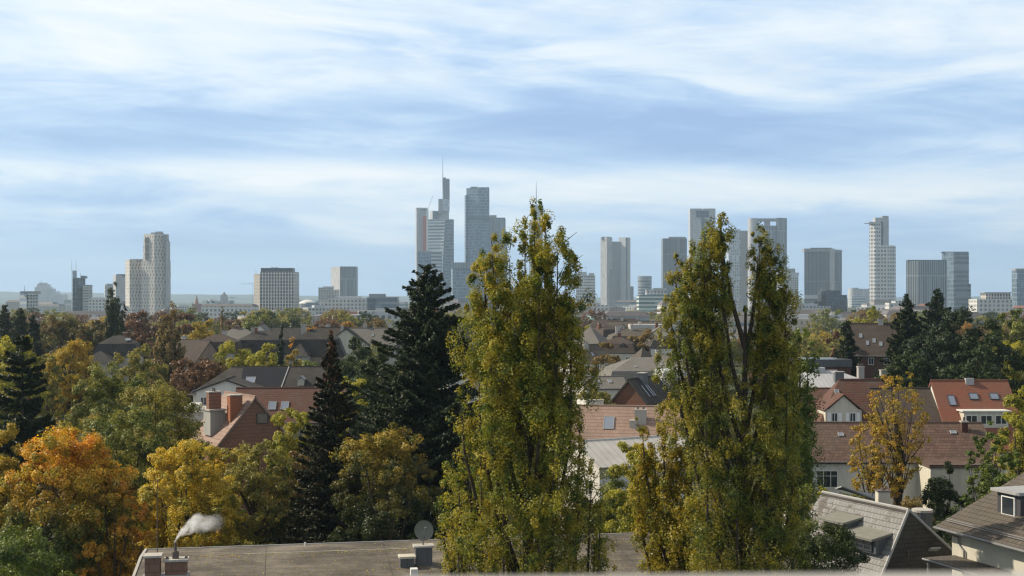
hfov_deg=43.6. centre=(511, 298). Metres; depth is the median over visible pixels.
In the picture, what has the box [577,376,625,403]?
house
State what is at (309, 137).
sky
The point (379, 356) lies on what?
broadleaf tree
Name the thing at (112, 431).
broadleaf tree
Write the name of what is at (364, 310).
city block
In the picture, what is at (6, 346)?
broadleaf tree
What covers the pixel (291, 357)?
broadleaf tree
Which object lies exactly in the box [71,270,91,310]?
office tower
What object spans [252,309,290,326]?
broadleaf tree
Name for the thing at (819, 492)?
garden shrub
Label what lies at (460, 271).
office tower
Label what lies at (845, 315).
city block
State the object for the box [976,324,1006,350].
broadleaf tree
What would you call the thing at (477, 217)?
office tower
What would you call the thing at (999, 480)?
broadleaf tree
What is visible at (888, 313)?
city block
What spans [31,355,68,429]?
broadleaf tree
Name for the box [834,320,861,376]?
conifer tree
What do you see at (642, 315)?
city block
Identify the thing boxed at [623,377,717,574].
golden tree
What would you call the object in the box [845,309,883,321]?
broadleaf tree
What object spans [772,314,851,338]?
city block
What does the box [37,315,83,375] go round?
broadleaf tree
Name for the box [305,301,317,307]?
city block
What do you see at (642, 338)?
broadleaf tree
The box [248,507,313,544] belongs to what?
broadleaf tree
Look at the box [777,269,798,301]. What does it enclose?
office tower
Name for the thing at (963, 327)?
broadleaf tree
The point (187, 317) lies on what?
broadleaf tree
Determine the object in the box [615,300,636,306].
city block
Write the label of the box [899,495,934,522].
garden shrub
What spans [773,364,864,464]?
house
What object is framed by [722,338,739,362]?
broadleaf tree
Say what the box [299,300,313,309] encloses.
arena
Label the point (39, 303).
city block
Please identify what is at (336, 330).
house
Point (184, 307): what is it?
city block
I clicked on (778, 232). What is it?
office tower
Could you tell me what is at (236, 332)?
house
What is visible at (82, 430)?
broadleaf tree
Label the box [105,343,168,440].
broadleaf tree
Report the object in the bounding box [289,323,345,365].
house
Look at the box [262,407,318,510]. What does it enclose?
broadleaf tree
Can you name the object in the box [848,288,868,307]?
office tower
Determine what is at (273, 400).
house
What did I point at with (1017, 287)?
office tower
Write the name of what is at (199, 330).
broadleaf tree
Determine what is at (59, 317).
broadleaf tree
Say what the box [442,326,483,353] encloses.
house
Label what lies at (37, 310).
broadleaf tree
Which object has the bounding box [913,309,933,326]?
broadleaf tree
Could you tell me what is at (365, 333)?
house
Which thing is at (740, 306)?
city block
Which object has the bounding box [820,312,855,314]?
city block
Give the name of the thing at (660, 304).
city block
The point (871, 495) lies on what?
solar rack
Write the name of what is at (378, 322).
broadleaf tree
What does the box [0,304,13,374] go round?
conifer tree
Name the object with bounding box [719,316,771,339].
city block
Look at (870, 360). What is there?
window
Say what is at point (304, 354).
house
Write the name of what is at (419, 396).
conifer tree
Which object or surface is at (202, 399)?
window
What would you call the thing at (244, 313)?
broadleaf tree
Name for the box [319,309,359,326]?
broadleaf tree
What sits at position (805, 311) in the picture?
city block
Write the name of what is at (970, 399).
house
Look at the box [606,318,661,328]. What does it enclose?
house
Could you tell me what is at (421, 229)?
office tower
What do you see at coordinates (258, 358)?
broadleaf tree
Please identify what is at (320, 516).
conifer tree
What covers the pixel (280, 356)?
cypress tree
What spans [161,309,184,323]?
city block
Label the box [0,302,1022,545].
ground
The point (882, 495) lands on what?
chimney block
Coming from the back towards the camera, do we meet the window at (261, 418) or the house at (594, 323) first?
the house at (594, 323)
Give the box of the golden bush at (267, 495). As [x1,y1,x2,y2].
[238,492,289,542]
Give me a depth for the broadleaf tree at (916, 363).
183.73 m
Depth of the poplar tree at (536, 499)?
57.32 m
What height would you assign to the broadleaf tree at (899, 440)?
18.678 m
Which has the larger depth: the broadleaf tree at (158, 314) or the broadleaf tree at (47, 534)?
the broadleaf tree at (158, 314)
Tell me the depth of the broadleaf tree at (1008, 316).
923.94 m
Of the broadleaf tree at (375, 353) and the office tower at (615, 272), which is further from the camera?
the office tower at (615, 272)
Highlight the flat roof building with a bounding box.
[132,480,790,575]
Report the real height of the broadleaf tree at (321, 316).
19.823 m
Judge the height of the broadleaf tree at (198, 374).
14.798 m
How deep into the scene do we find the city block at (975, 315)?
839.87 m
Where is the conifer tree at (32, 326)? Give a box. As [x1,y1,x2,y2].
[23,314,47,398]
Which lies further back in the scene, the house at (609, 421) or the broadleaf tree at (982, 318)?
the broadleaf tree at (982, 318)
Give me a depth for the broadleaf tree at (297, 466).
106.87 m
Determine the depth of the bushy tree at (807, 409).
73.79 m
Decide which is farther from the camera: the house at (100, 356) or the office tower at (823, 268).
the office tower at (823, 268)
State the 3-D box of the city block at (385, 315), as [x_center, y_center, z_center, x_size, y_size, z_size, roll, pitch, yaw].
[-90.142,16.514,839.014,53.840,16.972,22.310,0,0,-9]
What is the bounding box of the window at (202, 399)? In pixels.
[200,397,205,404]
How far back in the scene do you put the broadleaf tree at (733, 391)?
313.57 m
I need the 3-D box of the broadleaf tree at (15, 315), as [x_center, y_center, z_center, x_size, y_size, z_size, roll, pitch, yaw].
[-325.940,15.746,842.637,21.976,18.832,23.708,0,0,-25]
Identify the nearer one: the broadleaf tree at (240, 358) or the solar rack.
the solar rack
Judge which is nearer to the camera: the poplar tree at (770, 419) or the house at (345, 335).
the poplar tree at (770, 419)
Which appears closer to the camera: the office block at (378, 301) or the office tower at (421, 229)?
the office block at (378, 301)
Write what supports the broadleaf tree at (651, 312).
on the ground
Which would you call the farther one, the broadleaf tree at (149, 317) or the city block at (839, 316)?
the city block at (839, 316)
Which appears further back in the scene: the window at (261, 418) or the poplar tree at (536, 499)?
the window at (261, 418)
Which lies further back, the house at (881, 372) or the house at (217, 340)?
the house at (217, 340)
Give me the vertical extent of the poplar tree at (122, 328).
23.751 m
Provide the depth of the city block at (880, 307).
1396.94 m
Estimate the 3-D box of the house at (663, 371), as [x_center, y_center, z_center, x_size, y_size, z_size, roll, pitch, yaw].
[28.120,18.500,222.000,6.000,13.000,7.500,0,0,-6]
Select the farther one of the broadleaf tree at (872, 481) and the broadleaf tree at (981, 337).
the broadleaf tree at (981, 337)
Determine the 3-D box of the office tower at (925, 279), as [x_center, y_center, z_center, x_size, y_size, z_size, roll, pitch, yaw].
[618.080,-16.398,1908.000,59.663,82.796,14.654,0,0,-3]
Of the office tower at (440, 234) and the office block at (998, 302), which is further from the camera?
the office tower at (440, 234)
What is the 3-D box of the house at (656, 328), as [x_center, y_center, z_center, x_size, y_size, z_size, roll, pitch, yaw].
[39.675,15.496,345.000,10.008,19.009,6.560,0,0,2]
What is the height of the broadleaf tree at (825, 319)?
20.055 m
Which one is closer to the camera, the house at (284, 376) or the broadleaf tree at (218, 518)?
the broadleaf tree at (218, 518)
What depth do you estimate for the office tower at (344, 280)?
2200.30 m
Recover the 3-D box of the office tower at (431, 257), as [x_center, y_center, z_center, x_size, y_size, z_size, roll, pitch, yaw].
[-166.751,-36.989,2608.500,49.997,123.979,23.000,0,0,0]
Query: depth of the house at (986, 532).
72.34 m
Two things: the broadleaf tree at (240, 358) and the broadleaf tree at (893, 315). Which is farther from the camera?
the broadleaf tree at (893, 315)
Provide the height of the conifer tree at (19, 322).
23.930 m
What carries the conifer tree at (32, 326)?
on the ground
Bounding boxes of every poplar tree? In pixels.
[102,282,121,340]
[118,304,126,334]
[146,301,186,386]
[220,306,224,333]
[433,196,617,575]
[651,212,813,574]
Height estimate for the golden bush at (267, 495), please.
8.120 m
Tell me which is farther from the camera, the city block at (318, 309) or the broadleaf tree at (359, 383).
the city block at (318, 309)
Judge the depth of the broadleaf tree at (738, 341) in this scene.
491.23 m
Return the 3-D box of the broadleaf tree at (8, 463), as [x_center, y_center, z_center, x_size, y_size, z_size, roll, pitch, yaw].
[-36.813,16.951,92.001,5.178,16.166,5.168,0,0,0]
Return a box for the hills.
[0,291,1011,301]
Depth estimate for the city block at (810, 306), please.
1249.50 m
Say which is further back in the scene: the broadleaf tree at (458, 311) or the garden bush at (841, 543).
the broadleaf tree at (458, 311)
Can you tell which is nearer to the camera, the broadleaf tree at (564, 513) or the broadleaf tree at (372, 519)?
the broadleaf tree at (372, 519)
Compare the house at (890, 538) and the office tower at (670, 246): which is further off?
the office tower at (670, 246)
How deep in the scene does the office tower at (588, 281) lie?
3008.60 m
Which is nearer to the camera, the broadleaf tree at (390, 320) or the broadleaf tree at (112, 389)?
the broadleaf tree at (112, 389)
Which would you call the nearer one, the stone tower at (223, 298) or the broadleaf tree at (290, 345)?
the broadleaf tree at (290, 345)
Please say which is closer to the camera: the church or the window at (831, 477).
the window at (831, 477)
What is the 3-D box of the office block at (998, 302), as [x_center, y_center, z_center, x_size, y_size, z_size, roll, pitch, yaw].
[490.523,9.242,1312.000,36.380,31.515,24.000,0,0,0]
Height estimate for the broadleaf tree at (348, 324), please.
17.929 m
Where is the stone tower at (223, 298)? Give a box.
[220,292,227,303]
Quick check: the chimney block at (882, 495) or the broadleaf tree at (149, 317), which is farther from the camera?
the broadleaf tree at (149, 317)
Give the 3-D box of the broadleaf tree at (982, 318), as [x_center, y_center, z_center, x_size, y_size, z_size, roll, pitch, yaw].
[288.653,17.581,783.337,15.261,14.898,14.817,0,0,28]
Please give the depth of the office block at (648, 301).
1500.00 m
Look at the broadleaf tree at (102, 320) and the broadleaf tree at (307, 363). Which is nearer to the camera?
the broadleaf tree at (307, 363)
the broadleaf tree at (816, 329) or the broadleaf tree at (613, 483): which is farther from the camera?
the broadleaf tree at (816, 329)
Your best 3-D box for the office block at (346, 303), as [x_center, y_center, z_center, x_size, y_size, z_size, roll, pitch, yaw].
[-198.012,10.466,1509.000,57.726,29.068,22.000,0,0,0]
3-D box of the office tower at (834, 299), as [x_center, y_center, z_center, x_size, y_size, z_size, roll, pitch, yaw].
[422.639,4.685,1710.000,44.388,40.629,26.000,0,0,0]
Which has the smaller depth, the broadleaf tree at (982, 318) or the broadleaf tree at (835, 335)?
the broadleaf tree at (835, 335)
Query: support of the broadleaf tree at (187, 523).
on the ground
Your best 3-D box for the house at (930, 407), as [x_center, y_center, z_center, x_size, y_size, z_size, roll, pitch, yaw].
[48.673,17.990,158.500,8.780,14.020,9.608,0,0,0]
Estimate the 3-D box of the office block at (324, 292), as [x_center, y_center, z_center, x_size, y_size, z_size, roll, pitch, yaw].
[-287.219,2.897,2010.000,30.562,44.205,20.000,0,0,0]
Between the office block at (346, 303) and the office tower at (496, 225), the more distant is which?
the office tower at (496, 225)
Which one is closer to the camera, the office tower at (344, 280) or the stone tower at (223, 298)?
the office tower at (344, 280)
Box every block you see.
[6,300,19,311]
[35,283,67,303]
[38,302,57,304]
[38,304,65,312]
[65,304,70,309]
[66,311,120,316]
[89,297,110,310]
[110,306,139,312]
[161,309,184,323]
[171,305,192,311]
[201,304,258,320]
[214,300,233,303]
[237,312,322,325]
[303,305,330,313]
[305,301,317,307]
[318,286,339,300]
[318,295,366,313]
[334,311,412,325]
[348,310,385,311]
[367,294,398,309]
[399,302,407,308]
[437,299,466,310]
[572,312,587,324]
[578,303,608,316]
[601,311,648,320]
[609,306,624,310]
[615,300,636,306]
[618,305,636,310]
[637,288,672,314]
[657,301,686,314]
[719,300,738,311]
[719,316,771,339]
[737,300,742,311]
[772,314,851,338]
[786,310,813,315]
[787,304,830,309]
[794,309,832,314]
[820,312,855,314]
[830,314,846,318]
[842,314,884,318]
[856,305,884,310]
[861,303,869,306]
[870,300,891,304]
[874,488,890,503]
[881,309,928,311]
[881,310,905,317]
[885,301,901,308]
[890,306,945,308]
[969,292,1011,318]
[969,312,984,323]
[1012,306,1023,311]
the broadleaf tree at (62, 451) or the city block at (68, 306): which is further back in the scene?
the city block at (68, 306)
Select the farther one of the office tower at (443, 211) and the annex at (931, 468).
the office tower at (443, 211)
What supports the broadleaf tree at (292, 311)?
on the ground
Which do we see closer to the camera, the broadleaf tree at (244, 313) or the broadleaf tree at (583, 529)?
the broadleaf tree at (583, 529)
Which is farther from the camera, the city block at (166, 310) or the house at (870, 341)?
the city block at (166, 310)
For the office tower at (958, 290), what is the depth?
2004.20 m
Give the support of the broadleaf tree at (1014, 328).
on the ground
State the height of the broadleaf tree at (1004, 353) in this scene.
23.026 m
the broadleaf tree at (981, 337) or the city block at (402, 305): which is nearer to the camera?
the broadleaf tree at (981, 337)
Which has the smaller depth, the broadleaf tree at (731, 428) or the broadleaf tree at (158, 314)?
the broadleaf tree at (731, 428)
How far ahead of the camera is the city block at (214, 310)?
1241.59 m
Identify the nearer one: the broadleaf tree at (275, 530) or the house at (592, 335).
the broadleaf tree at (275, 530)
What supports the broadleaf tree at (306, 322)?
on the ground
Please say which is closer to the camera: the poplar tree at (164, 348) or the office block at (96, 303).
the poplar tree at (164, 348)
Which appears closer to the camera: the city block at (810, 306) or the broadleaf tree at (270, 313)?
the broadleaf tree at (270, 313)
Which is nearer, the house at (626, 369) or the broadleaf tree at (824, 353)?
the house at (626, 369)
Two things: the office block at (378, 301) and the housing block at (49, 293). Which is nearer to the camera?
the office block at (378, 301)
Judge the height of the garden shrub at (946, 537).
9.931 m
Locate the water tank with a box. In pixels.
[912,508,932,528]
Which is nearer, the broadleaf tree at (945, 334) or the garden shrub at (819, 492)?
the garden shrub at (819, 492)
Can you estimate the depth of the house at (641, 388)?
187.92 m
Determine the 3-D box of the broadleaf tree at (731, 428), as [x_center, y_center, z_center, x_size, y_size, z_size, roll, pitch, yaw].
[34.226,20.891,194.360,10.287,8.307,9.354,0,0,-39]
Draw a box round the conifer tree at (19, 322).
[7,308,27,384]
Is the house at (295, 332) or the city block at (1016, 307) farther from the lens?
the city block at (1016, 307)
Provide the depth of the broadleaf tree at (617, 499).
87.58 m
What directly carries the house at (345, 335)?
on the ground
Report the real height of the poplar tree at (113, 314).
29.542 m
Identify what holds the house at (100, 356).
on the ground
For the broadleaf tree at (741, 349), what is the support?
on the ground
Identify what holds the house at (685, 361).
on the ground
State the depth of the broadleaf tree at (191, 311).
770.61 m
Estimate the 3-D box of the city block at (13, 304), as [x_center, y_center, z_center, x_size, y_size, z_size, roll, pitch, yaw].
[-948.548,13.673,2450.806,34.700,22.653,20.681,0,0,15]
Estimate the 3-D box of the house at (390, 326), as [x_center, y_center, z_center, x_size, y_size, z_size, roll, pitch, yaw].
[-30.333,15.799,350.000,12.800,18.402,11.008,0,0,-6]
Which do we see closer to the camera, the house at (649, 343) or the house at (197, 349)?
the house at (197, 349)
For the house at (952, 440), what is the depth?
127.14 m
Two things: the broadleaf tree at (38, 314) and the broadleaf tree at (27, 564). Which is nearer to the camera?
the broadleaf tree at (27, 564)
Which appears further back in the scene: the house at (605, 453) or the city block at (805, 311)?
the city block at (805, 311)
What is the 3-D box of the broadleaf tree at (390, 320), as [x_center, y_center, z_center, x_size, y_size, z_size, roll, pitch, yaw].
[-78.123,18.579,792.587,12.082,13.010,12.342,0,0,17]
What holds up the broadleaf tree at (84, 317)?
on the ground
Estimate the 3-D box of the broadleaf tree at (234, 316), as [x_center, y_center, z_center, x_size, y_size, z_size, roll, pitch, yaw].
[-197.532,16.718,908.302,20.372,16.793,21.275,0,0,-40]
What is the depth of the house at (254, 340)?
330.20 m
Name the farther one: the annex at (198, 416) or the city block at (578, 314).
the city block at (578, 314)
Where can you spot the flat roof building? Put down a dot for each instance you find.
(171, 562)
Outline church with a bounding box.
[192,295,202,311]
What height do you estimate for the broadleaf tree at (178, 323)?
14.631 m
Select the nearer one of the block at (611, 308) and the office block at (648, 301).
the block at (611, 308)
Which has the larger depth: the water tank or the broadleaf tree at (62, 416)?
the broadleaf tree at (62, 416)
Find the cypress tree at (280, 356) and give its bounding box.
[276,326,284,365]
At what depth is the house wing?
192.47 m
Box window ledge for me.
[646,572,1023,575]
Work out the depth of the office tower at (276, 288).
1300.00 m
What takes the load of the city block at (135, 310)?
on the ground
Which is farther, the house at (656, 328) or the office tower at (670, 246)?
the office tower at (670, 246)
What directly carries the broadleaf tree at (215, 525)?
on the ground
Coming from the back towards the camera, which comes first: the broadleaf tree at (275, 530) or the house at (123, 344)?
the house at (123, 344)
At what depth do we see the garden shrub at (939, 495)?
111.50 m
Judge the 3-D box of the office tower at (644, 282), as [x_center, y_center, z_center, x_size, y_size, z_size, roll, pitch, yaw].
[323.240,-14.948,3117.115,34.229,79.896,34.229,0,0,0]
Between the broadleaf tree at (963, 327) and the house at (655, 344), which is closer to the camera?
the house at (655, 344)
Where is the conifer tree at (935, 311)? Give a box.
[915,288,960,379]
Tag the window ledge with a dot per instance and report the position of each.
(957, 574)
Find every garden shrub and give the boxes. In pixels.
[806,485,829,511]
[841,491,863,498]
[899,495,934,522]
[919,461,969,541]
[932,504,961,547]
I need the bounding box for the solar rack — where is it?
[835,486,874,500]
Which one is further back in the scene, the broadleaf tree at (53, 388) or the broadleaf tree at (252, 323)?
the broadleaf tree at (252, 323)
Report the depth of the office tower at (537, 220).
3206.89 m
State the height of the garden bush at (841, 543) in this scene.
14.642 m
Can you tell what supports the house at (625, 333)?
on the ground
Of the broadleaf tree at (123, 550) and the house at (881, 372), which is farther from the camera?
the house at (881, 372)
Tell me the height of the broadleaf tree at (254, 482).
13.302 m
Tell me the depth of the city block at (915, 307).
1096.50 m
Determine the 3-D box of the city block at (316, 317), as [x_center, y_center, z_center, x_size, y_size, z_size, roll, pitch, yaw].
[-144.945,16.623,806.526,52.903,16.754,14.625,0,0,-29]
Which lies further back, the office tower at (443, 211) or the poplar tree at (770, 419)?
the office tower at (443, 211)
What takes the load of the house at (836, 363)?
on the ground
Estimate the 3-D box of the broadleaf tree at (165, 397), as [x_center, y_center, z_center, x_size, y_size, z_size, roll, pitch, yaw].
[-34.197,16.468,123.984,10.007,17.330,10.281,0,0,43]
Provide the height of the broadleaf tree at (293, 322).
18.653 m
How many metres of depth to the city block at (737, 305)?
1556.04 m
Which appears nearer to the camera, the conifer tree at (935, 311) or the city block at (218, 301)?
the conifer tree at (935, 311)
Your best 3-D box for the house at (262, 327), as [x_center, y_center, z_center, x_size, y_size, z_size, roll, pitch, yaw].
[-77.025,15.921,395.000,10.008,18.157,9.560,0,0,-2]
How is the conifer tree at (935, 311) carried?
on the ground
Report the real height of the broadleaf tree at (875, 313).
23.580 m
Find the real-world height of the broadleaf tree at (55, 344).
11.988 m
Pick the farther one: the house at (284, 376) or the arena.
the arena
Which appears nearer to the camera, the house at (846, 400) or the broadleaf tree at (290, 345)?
the house at (846, 400)
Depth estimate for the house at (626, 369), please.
228.40 m
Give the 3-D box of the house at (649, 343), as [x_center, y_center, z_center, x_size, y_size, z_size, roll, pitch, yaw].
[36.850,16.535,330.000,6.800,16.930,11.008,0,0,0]
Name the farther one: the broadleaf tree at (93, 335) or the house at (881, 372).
the broadleaf tree at (93, 335)
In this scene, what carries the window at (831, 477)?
in the house at (952, 440)
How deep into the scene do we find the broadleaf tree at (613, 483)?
97.74 m
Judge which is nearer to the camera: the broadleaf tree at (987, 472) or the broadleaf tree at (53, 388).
the broadleaf tree at (987, 472)
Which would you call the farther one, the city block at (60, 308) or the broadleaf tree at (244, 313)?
the city block at (60, 308)
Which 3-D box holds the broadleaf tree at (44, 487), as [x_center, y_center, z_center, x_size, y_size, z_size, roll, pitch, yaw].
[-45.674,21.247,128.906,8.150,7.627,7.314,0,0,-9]
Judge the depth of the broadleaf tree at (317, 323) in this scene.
518.05 m
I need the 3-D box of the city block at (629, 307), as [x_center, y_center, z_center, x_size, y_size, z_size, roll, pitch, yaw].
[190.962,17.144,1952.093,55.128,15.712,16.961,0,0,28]
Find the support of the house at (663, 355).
on the ground
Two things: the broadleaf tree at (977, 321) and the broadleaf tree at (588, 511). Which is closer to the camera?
the broadleaf tree at (588, 511)
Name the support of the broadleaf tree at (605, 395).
on the ground
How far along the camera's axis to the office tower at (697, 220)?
2799.20 m
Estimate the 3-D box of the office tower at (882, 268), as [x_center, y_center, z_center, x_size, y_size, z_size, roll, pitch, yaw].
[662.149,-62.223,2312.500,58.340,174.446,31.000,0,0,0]
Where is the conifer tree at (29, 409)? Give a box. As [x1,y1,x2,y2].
[0,334,64,501]
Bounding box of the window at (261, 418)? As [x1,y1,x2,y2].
[256,413,267,423]
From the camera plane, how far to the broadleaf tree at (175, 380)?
208.93 m
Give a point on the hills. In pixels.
(5, 296)
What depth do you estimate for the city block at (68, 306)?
2717.15 m
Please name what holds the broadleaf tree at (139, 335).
on the ground
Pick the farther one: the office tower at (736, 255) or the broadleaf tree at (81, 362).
the office tower at (736, 255)
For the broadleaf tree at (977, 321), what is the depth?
719.68 m
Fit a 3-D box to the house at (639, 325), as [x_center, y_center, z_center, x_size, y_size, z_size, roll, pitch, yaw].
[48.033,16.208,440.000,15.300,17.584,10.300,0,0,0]
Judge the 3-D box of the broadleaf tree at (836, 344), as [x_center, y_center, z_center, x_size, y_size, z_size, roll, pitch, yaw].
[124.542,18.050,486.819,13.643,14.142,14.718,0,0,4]
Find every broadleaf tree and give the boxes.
[0,335,51,428]
[0,421,139,575]
[0,422,35,571]
[0,524,79,575]
[10,309,30,319]
[14,307,39,316]
[21,311,55,330]
[24,497,103,574]
[24,506,113,573]
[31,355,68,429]
[34,475,75,523]
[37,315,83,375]
[40,308,67,316]
[41,313,81,335]
[42,338,97,422]
[45,340,73,356]
[51,412,81,434]
[57,360,149,529]
[63,319,107,375]
[68,469,156,575]
[69,403,175,543]
[75,314,92,324]
[76,413,99,439]
[85,316,105,329]
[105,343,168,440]
[111,379,212,495]
[123,309,157,358]
[123,316,151,332]
[124,320,155,360]
[128,438,245,563]
[128,496,235,560]
[148,310,175,337]
[164,493,247,545]
[169,307,204,331]
[169,357,226,401]
[169,373,196,405]
[171,311,195,336]
[172,319,190,332]
[180,318,214,338]
[189,312,209,323]
[189,445,251,534]
[200,526,274,546]
[205,321,225,335]
[207,317,240,332]
[212,339,254,371]
[216,439,294,544]
[223,310,240,325]
[226,320,241,330]
[239,308,273,326]
[242,312,270,330]
[243,310,280,326]
[244,343,287,365]
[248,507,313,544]
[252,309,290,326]
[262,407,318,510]
[268,450,321,543]
[275,308,300,325]
[280,318,299,326]
[286,326,317,362]
[286,349,302,365]
[289,307,312,325]
[295,321,311,326]
[301,360,318,365]
[308,315,340,326]
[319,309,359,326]
[320,308,350,324]
[326,421,449,542]
[333,352,400,476]
[334,336,383,440]
[334,353,359,376]
[337,376,369,477]
[341,321,356,326]
[348,310,377,327]
[358,341,390,382]
[361,316,386,327]
[384,319,393,327]
[449,307,473,325]
[550,502,585,533]
[560,521,598,534]
[571,496,597,524]
[577,388,619,404]
[580,309,606,331]
[588,342,620,375]
[590,469,660,533]
[595,441,664,533]
[626,328,653,351]
[645,309,662,315]
[648,314,659,320]
[650,312,675,324]
[713,410,756,459]
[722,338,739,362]
[726,377,749,398]
[729,331,754,362]
[737,344,764,372]
[740,369,763,385]
[788,333,827,356]
[801,322,825,335]
[806,330,833,355]
[808,308,843,339]
[823,329,843,356]
[825,331,839,356]
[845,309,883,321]
[847,306,880,322]
[847,412,904,500]
[867,371,931,506]
[874,348,938,386]
[883,312,920,333]
[901,304,1003,382]
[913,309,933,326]
[937,348,1013,395]
[938,316,1023,413]
[954,322,972,335]
[955,317,985,333]
[959,421,1008,506]
[974,315,995,333]
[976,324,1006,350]
[980,307,1023,399]
[982,311,1006,324]
[988,449,1020,491]
[990,385,1023,480]
[999,340,1023,417]
[1001,312,1015,326]
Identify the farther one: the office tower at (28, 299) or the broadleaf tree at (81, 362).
the office tower at (28, 299)
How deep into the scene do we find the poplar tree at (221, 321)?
519.70 m
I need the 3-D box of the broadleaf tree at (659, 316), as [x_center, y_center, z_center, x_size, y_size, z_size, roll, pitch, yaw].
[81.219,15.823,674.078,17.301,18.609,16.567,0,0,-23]
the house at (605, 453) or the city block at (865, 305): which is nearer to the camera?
the house at (605, 453)
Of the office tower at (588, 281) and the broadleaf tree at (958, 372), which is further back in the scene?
the office tower at (588, 281)
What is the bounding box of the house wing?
[191,375,263,405]
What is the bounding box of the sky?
[0,0,1023,297]
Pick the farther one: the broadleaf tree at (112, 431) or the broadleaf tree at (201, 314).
the broadleaf tree at (201, 314)
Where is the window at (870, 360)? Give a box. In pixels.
[868,358,873,364]
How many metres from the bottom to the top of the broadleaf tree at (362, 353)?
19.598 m
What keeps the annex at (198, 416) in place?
on the ground
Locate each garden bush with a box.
[777,518,817,573]
[784,522,870,573]
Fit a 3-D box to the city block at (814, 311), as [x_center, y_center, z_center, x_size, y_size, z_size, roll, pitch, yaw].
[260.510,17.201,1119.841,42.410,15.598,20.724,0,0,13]
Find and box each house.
[83,350,116,401]
[93,331,143,395]
[176,336,224,370]
[188,366,352,401]
[191,388,289,512]
[204,329,243,364]
[227,325,250,338]
[235,387,356,491]
[238,326,294,364]
[258,321,271,330]
[269,325,310,337]
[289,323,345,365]
[289,343,311,365]
[311,323,362,334]
[336,327,369,359]
[350,324,396,364]
[388,323,418,360]
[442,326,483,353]
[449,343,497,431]
[551,399,697,459]
[555,434,713,523]
[560,340,612,402]
[566,326,606,349]
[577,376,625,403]
[589,316,639,327]
[593,322,623,338]
[599,357,696,381]
[603,331,637,361]
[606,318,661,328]
[607,324,651,339]
[608,372,669,404]
[628,320,675,331]
[631,347,652,357]
[643,330,661,353]
[647,321,668,339]
[650,335,697,356]
[653,368,693,380]
[654,348,668,358]
[661,375,710,439]
[675,350,702,374]
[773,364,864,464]
[782,417,999,526]
[788,387,830,417]
[793,357,851,374]
[805,490,951,573]
[810,379,885,421]
[848,317,894,378]
[869,387,941,421]
[875,370,895,385]
[922,473,1023,572]
[928,378,1022,473]
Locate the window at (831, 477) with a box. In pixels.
[816,470,837,487]
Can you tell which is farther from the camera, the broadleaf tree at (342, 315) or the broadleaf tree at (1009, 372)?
the broadleaf tree at (342, 315)
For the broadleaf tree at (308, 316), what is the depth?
772.59 m
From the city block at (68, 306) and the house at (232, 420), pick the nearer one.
the house at (232, 420)
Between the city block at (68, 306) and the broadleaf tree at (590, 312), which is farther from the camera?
the city block at (68, 306)
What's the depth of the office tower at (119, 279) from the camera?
2207.75 m
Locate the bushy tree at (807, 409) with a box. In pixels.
[776,327,826,567]
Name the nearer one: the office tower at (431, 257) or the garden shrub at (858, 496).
the garden shrub at (858, 496)
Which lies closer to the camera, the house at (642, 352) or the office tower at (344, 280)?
the house at (642, 352)
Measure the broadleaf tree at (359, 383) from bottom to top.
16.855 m
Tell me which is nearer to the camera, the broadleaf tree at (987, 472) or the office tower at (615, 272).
the broadleaf tree at (987, 472)
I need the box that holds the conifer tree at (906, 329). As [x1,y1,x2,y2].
[873,293,936,379]
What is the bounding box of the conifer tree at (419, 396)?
[340,264,516,540]
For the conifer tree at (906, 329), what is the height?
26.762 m
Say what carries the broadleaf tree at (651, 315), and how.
on the ground
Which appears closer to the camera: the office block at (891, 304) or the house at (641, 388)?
the house at (641, 388)
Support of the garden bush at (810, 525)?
on the ground
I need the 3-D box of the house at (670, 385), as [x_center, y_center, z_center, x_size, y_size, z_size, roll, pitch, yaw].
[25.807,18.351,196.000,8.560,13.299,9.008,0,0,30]
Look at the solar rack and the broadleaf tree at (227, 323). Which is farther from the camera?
the broadleaf tree at (227, 323)
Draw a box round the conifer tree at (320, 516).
[281,330,377,543]
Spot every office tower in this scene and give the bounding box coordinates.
[20,285,40,312]
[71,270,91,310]
[104,284,112,298]
[113,274,124,300]
[125,231,170,313]
[254,267,298,310]
[331,266,357,295]
[415,208,427,295]
[418,250,442,299]
[428,219,453,298]
[430,174,449,218]
[451,262,481,309]
[465,187,489,300]
[489,215,506,300]
[529,188,542,297]
[576,267,594,303]
[601,237,633,306]
[638,276,651,294]
[661,237,686,294]
[689,209,714,296]
[726,229,747,307]
[748,218,786,309]
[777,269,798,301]
[802,248,841,303]
[810,288,846,311]
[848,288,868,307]
[864,216,895,302]
[906,260,946,307]
[941,252,970,310]
[1012,269,1023,306]
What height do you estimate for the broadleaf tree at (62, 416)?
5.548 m
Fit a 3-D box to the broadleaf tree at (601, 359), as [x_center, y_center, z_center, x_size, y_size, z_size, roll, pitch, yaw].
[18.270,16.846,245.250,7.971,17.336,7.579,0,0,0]
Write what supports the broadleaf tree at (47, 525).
on the ground
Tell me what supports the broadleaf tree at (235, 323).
on the ground
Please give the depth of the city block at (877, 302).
2229.38 m
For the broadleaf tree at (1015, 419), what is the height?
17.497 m
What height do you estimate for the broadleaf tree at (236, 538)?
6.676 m
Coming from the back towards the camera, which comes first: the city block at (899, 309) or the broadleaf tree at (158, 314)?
the city block at (899, 309)
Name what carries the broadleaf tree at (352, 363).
on the ground
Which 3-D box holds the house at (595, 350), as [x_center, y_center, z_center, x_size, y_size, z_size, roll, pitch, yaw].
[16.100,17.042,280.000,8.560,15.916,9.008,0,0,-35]
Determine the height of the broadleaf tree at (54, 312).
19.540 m
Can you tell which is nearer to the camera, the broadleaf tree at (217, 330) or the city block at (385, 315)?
the broadleaf tree at (217, 330)
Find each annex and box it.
[181,402,205,422]
[916,459,1006,542]

